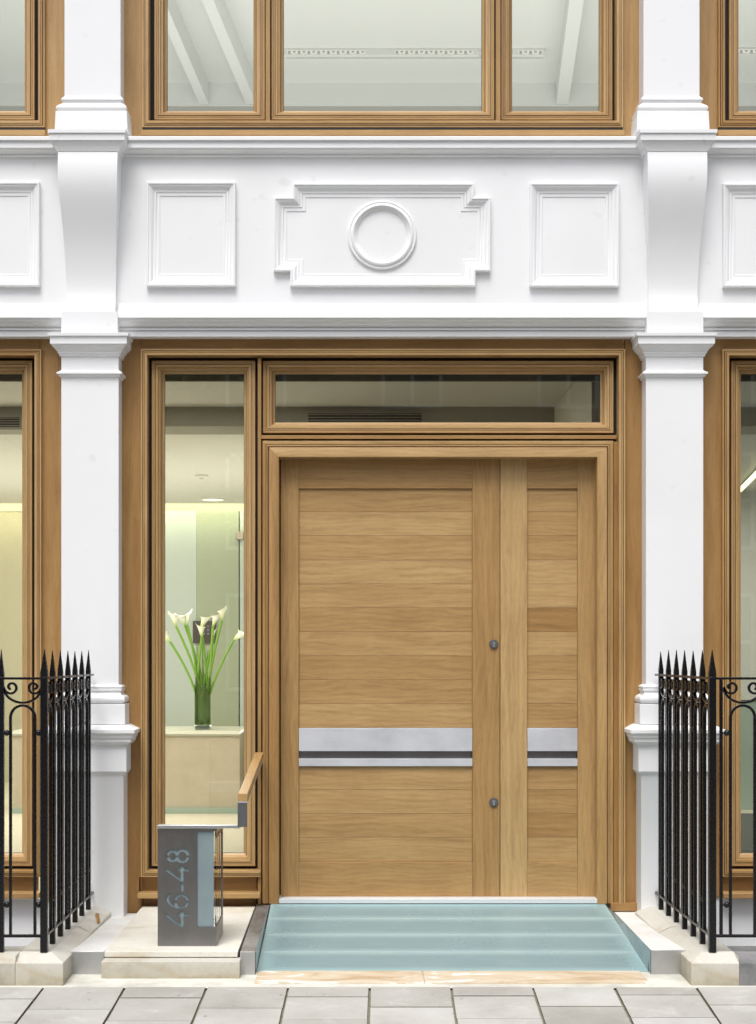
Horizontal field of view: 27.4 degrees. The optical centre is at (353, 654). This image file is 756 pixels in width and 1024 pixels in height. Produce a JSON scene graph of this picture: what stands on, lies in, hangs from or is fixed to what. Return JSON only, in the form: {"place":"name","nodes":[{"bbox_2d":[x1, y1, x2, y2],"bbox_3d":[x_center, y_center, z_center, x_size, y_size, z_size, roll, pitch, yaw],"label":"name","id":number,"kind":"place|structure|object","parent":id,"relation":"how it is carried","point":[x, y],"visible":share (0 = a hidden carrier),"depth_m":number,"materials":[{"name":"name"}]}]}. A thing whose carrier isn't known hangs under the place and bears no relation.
{"place":"outdoors","nodes":[
{"label":"outdoors","id":0,"kind":"place"},
{"bbox_2d":[0,987,755,1023],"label":"pavement","id":1,"kind":"structure","parent":0,"point":[378,1005],"depth_m":6.85,"materials":[{"name":"grey stone"}]},
{"bbox_2d":[0,0,755,82],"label":"ceiling","id":2,"kind":"structure","parent":0,"point":[387,23],"depth_m":14.34,"materials":[{"name":"white"}]},
{"bbox_2d":[168,0,208,103],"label":"ceiling beam","id":3,"kind":"structure","parent":2,"relation":"attached to","point":[179,35],"depth_m":14.29,"materials":[{"name":"white paint"}]},
{"bbox_2d":[202,0,253,103],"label":"ceiling beam","id":4,"kind":"structure","parent":2,"relation":"attached to","point":[224,29],"depth_m":14.10,"materials":[{"name":"white paint"}]},
{"bbox_2d":[284,48,478,56],"bbox_3d":[0.260,-5.670,14.616,1.840,0.059,0.068,0,0,0],"label":"strip lamp","id":5,"kind":"object","parent":2,"relation":"attached to","point":[381,52],"visible":0.98,"depth_m":14.59,"materials":[{"name":"white plastic"}]},
{"bbox_2d":[286,54,542,60],"bbox_3d":[0.580,-5.675,14.750,2.440,0.050,0.060,0,0,0],"label":"ceiling downstand","id":6,"kind":"object","parent":2,"relation":"attached to","point":[478,58],"visible":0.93,"depth_m":14.72,"materials":[{"name":"white paint"}]},
{"bbox_2d":[512,48,544,56],"bbox_3d":[1.510,-5.670,14.616,0.580,0.059,0.068,0,0,0],"label":"strip lamp","id":7,"kind":"object","parent":2,"relation":"attached to","point":[528,52],"visible":0.54,"depth_m":14.59,"materials":[{"name":"white plastic"}]},
{"bbox_2d":[556,0,583,103],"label":"ceiling beam","id":8,"kind":"structure","parent":2,"relation":"attached to","point":[571,24],"depth_m":14.10,"materials":[{"name":"white paint"}]},
{"bbox_2d":[738,47,755,55],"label":"strip lamp","id":9,"kind":"object","parent":2,"relation":"attached to","point":[746,51],"visible":0.44,"depth_m":14.57,"materials":[{"name":"white plastic"}]},
{"bbox_2d":[0,375,755,502],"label":"interior ceiling","id":10,"kind":"structure","parent":0,"point":[204,424],"depth_m":10.96,"materials":[{"name":"grey paint"}]},
{"bbox_2d":[0,414,21,429],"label":"air vent","id":11,"kind":"object","parent":10,"relation":"attached to","point":[10,421],"visible":0.83,"depth_m":10.95,"materials":[{"name":"grey metal"}]},
{"bbox_2d":[195,474,207,478],"bbox_3d":[-1.378,-1.615,14.100,0.120,0.035,0.120,0,0,0],"label":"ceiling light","id":12,"kind":"object","parent":10,"relation":"attached to","point":[201,476],"visible":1,"depth_m":14.06,"materials":[{"name":"white"}]},
{"bbox_2d":[201,498,224,500],"bbox_3d":[-1.474,-1.628,16.300,0.260,0.008,0.260,0,0,0],"label":"downlight","id":13,"kind":"object","parent":10,"relation":"attached to","point":[212,499],"visible":1,"depth_m":16.24,"materials":[{"name":"white"}]},
{"bbox_2d":[304,411,425,421],"bbox_3d":[0.082,-1.673,10.954,0.858,0.098,0.031,0,0,0],"label":"air vent","id":14,"kind":"object","parent":10,"relation":"attached to","point":[364,416],"visible":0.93,"depth_m":10.95,"materials":[{"name":"grey metal"}]},
{"bbox_2d":[741,468,755,491],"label":"tube lamp","id":15,"kind":"object","parent":10,"relation":"attached to","point":[748,480],"visible":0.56,"depth_m":14.21,"materials":[{"name":"white"}]},
{"bbox_2d":[0,382,755,781],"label":"interior wall","id":16,"kind":"structure","parent":0,"point":[578,402],"depth_m":17.00,"materials":[{"name":"beige paint"}]},
{"bbox_2d":[0,503,243,510],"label":"cove lamp","id":17,"kind":"object","parent":16,"relation":"attached to","point":[169,506],"depth_m":16.93,"materials":[{"name":"yellow"}]},
{"bbox_2d":[0,972,755,987],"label":"mortar bed","id":18,"kind":"object","parent":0,"point":[654,980],"visible":0.17,"depth_m":7.19,"materials":[{"name":"beige concrete"}]},
{"bbox_2d":[0,906,110,985],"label":"railing plinth","id":19,"kind":"structure","parent":18,"relation":"on","point":[30,964],"depth_m":7.24,"materials":[{"name":"stone"}]},
{"bbox_2d":[0,649,93,951],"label":"railing","id":20,"kind":"object","parent":19,"relation":"on","point":[60,703],"visible":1,"depth_m":7.62,"materials":[{"name":"black metal"}]},
{"bbox_2d":[95,913,99,922],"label":"dry leaf","id":21,"kind":"object","parent":19,"relation":"on","point":[97,917],"visible":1,"depth_m":8.29,"materials":[{"name":"brown plant"}]},
{"bbox_2d":[69,913,136,973],"bbox_3d":[-1.287,1.486,8.068,0.196,0.139,1.324,0,0,0],"label":"edging strip","id":22,"kind":"object","parent":18,"relation":"on","point":[88,957],"visible":0.39,"depth_m":7.56,"materials":[{"name":"white stone"}]},
{"bbox_2d":[101,906,254,978],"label":"stone platform","id":23,"kind":"structure","parent":18,"relation":"on","point":[134,950],"depth_m":7.40,"materials":[{"name":"stone"}]},
{"bbox_2d":[157,752,262,945],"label":"house number pillar","id":24,"kind":"structure","parent":23,"relation":"on","point":[186,917],"depth_m":7.54,"materials":[{"name":"metal"}]},
{"bbox_2d":[240,905,269,974],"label":"ramp kerb","id":25,"kind":"structure","parent":18,"relation":"on","point":[250,951],"depth_m":7.71,"materials":[{"name":"stone"}]},
{"bbox_2d":[0,0,755,945],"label":"building","id":26,"kind":"structure","parent":18,"relation":"on","point":[458,636],"depth_m":8.75,"materials":[{"name":"white paint"}]},
{"bbox_2d":[0,349,41,876],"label":"window","id":27,"kind":"structure","parent":26,"relation":"in","point":[27,363],"depth_m":8.78,"materials":[{"name":"brown wood"}]},
{"bbox_2d":[0,0,46,135],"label":"upper window","id":28,"kind":"structure","parent":26,"relation":"in","point":[31,121],"depth_m":8.88,"materials":[{"name":"brown wood"}]},
{"bbox_2d":[152,361,255,865],"bbox_3d":[-0.847,-0.234,8.812,0.585,2.858,0.072,0,0,0],"label":"window","id":29,"kind":"structure","parent":26,"relation":"in","point":[160,369],"depth_m":8.79,"materials":[{"name":"brown wood"}]},
{"bbox_2d":[141,0,623,135],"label":"upper window","id":30,"kind":"structure","parent":26,"relation":"in","point":[496,117],"depth_m":8.88,"materials":[{"name":"brown wood"}]},
{"bbox_2d":[281,459,499,895],"bbox_3d":[0.210,0.124,8.851,1.246,2.502,0.063,0,0,0],"label":"door leaf","id":31,"kind":"structure","parent":26,"relation":"in","point":[390,568],"depth_m":8.84,"materials":[{"name":"brown wood"}]},
{"bbox_2d":[263,361,612,433],"bbox_3d":[0.480,-1.458,8.812,1.982,0.408,0.072,0,0,0],"label":"transom window","id":32,"kind":"structure","parent":26,"relation":"in","point":[271,369],"depth_m":8.79,"materials":[{"name":"brown wood"}]},
{"bbox_2d":[500,459,594,895],"bbox_3d":[1.108,0.124,8.855,0.542,2.502,0.054,0,0,0],"label":"door leaf","id":33,"kind":"structure","parent":26,"relation":"in","point":[547,506],"depth_m":8.83,"materials":[{"name":"brown wood"}]},
{"bbox_2d":[716,0,755,135],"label":"upper window","id":34,"kind":"structure","parent":26,"relation":"in","point":[731,121],"depth_m":8.88,"materials":[{"name":"brown wood"}]},
{"bbox_2d":[721,349,755,876],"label":"window","id":35,"kind":"structure","parent":26,"relation":"in","point":[735,363],"depth_m":8.78,"materials":[{"name":"brown wood"}]},
{"bbox_2d":[255,971,648,983],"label":"sandstone sill","id":36,"kind":"structure","parent":18,"relation":"on","point":[451,977],"depth_m":7.30,"materials":[{"name":"beige stone"}]},
{"bbox_2d":[256,904,648,971],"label":"glass ramp","id":37,"kind":"structure","parent":36,"relation":"on","point":[449,937],"depth_m":8.03,"materials":[{"name":"teal glass"}]},
{"bbox_2d":[613,911,685,973],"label":"ramp kerb","id":38,"kind":"structure","parent":18,"relation":"on","point":[661,953],"depth_m":7.53,"materials":[{"name":"white stone"}]},
{"bbox_2d":[635,906,755,985],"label":"railing plinth","id":39,"kind":"structure","parent":18,"relation":"on","point":[722,965],"depth_m":7.24,"materials":[{"name":"stone"}]},
{"bbox_2d":[655,650,755,951],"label":"railing","id":40,"kind":"object","parent":39,"relation":"on","point":[692,702],"visible":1,"depth_m":7.63,"materials":[{"name":"black metal"}]},
{"bbox_2d":[4,782,752,907],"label":"interior floor","id":41,"kind":"structure","parent":0,"point":[233,839],"depth_m":12.54,"materials":[{"name":"beige stone"}]},
{"bbox_2d":[12,726,243,812],"bbox_3d":[-2.000,1.032,14.075,2.000,0.725,0.870,0,0,0],"label":"reception desk","id":42,"kind":"object","parent":41,"relation":"on","point":[204,770],"visible":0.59,"depth_m":13.67,"materials":[{"name":"beige"}]},
{"bbox_2d":[195,677,210,728],"bbox_3d":[-1.349,0.434,13.950,0.138,0.469,0.138,0,0,0],"label":"flower vase","id":43,"kind":"object","parent":42,"relation":"on","point":[202,727],"visible":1,"depth_m":13.90,"materials":[{"name":"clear glass"}]},
{"bbox_2d":[165,631,197,724],"bbox_3d":[-1.587,0.207,13.983,0.383,0.844,0.112,0,0,0],"label":"calla lily","id":44,"kind":"object","parent":43,"relation":"in","point":[167,638],"visible":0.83,"depth_m":13.96,"materials":[{"name":"white"}]},
{"bbox_2d":[168,611,202,724],"bbox_3d":[-1.508,0.117,13.923,0.315,1.025,0.102,0,0,0],"label":"calla lily","id":45,"kind":"object","parent":43,"relation":"in","point":[174,617],"visible":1,"depth_m":13.92,"materials":[{"name":"white"}]},
{"bbox_2d":[174,613,202,684],"bbox_3d":[-1.476,0.126,13.988,0.273,1.005,0.095,0,0,0],"label":"calla lily","id":46,"kind":"object","parent":43,"relation":"in","point":[181,618],"visible":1,"depth_m":13.97,"materials":[{"name":"white"}]},
{"bbox_2d":[185,609,199,724],"bbox_3d":[-1.441,0.105,13.971,0.142,1.048,0.057,0,0,0],"label":"calla lily","id":47,"kind":"object","parent":43,"relation":"in","point":[190,637],"visible":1,"depth_m":13.96,"materials":[{"name":"white"}]},
{"bbox_2d":[196,624,204,690],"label":"calla lily","id":48,"kind":"object","parent":43,"relation":"in","point":[200,629],"visible":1,"depth_m":13.93,"materials":[{"name":"white"}]},
{"bbox_2d":[197,684,203,723],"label":"vase leaf","id":49,"kind":"object","parent":43,"relation":"in","point":[199,695],"visible":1,"depth_m":13.93,"materials":[{"name":"green plant"}]},
{"bbox_2d":[202,647,203,681],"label":"long leaf","id":50,"kind":"object","parent":43,"relation":"in","point":[202,666],"visible":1,"depth_m":13.98,"materials":[{"name":"green plant"}]},
{"bbox_2d":[199,687,208,723],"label":"vase leaf","id":51,"kind":"object","parent":43,"relation":"in","point":[204,706],"visible":1,"depth_m":13.91,"materials":[{"name":"green plant"}]},
{"bbox_2d":[200,615,212,724],"bbox_3d":[-1.322,0.133,13.969,0.119,0.992,0.104,0,0,0],"label":"calla lily","id":52,"kind":"object","parent":43,"relation":"in","point":[204,620],"visible":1,"depth_m":13.96,"materials":[{"name":"white"}]},
{"bbox_2d":[203,630,215,724],"bbox_3d":[-1.294,0.191,13.964,0.136,0.876,0.032,0,0,-7],"label":"calla lily","id":53,"kind":"object","parent":43,"relation":"in","point":[204,681],"visible":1,"depth_m":13.96,"materials":[{"name":"white"}]},
{"bbox_2d":[208,613,220,693],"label":"calla lily","id":54,"kind":"object","parent":43,"relation":"in","point":[215,618],"visible":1,"depth_m":13.91,"materials":[{"name":"white"}]},
{"bbox_2d":[207,606,226,691],"bbox_3d":[-1.221,0.094,13.940,0.187,1.070,0.091,0,0,28],"label":"calla lily","id":55,"kind":"object","parent":43,"relation":"in","point":[222,611],"visible":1,"depth_m":13.91,"materials":[{"name":"white"}]},
{"bbox_2d":[208,630,243,724],"bbox_3d":[-1.115,0.201,13.937,0.378,0.857,0.103,0,0,0],"label":"calla lily","id":56,"kind":"object","parent":43,"relation":"in","point":[240,634],"visible":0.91,"depth_m":13.93,"materials":[{"name":"white"}]},
{"bbox_2d":[165,511,196,725],"bbox_3d":[-2.154,-0.085,16.910,0.893,2.960,0.020,0,0,0],"label":"glass screen","id":57,"kind":"object","parent":41,"relation":"on","point":[181,563],"visible":0.2,"depth_m":16.90,"materials":[{"name":"green"}]},
{"bbox_2d":[197,511,243,725],"bbox_3d":[-1.450,-0.085,16.890,0.512,2.960,0.060,0,0,0],"label":"glass door","id":58,"kind":"structure","parent":41,"relation":"on","point":[219,535],"depth_m":16.90,"materials":[{"name":"green"}]},
{"bbox_2d":[193,621,215,642],"bbox_3d":[-1.618,-0.247,16.875,0.250,0.240,0.041,0,0,0],"label":"control panel","id":59,"kind":"object","parent":58,"relation":"attached to","point":[206,632],"visible":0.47,"depth_m":16.86,"materials":[{"name":"grey metal"}]},
{"bbox_2d":[240,511,243,725],"bbox_3d":[-0.937,-0.085,16.910,0.595,2.960,0.020,0,0,0],"label":"glass screen","id":60,"kind":"object","parent":41,"relation":"on","point":[242,622],"visible":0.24,"depth_m":16.90,"materials":[{"name":"green"}]},
{"bbox_2d":[741,813,752,851],"bbox_3d":[3.510,1.391,11.625,3.980,0.004,3.950,0,0,0],"label":"office carpet","id":61,"kind":"object","parent":41,"relation":"on","point":[746,832],"depth_m":12.13,"materials":[{"name":"grey carpet"}]},
{"bbox_2d":[741,686,755,808],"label":"office screen","id":62,"kind":"object","parent":41,"relation":"on","point":[746,758],"visible":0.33,"depth_m":13.99,"materials":[{"name":"green"}]},
{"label":"upper floor","id":63,"kind":"structure","parent":0,"visible":0},
{"bbox_2d":[0,83,755,110],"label":"room wall","id":64,"kind":"structure","parent":63,"relation":"on","point":[391,97],"depth_m":15.47,"materials":[{"name":"grey paint"}]}
]}

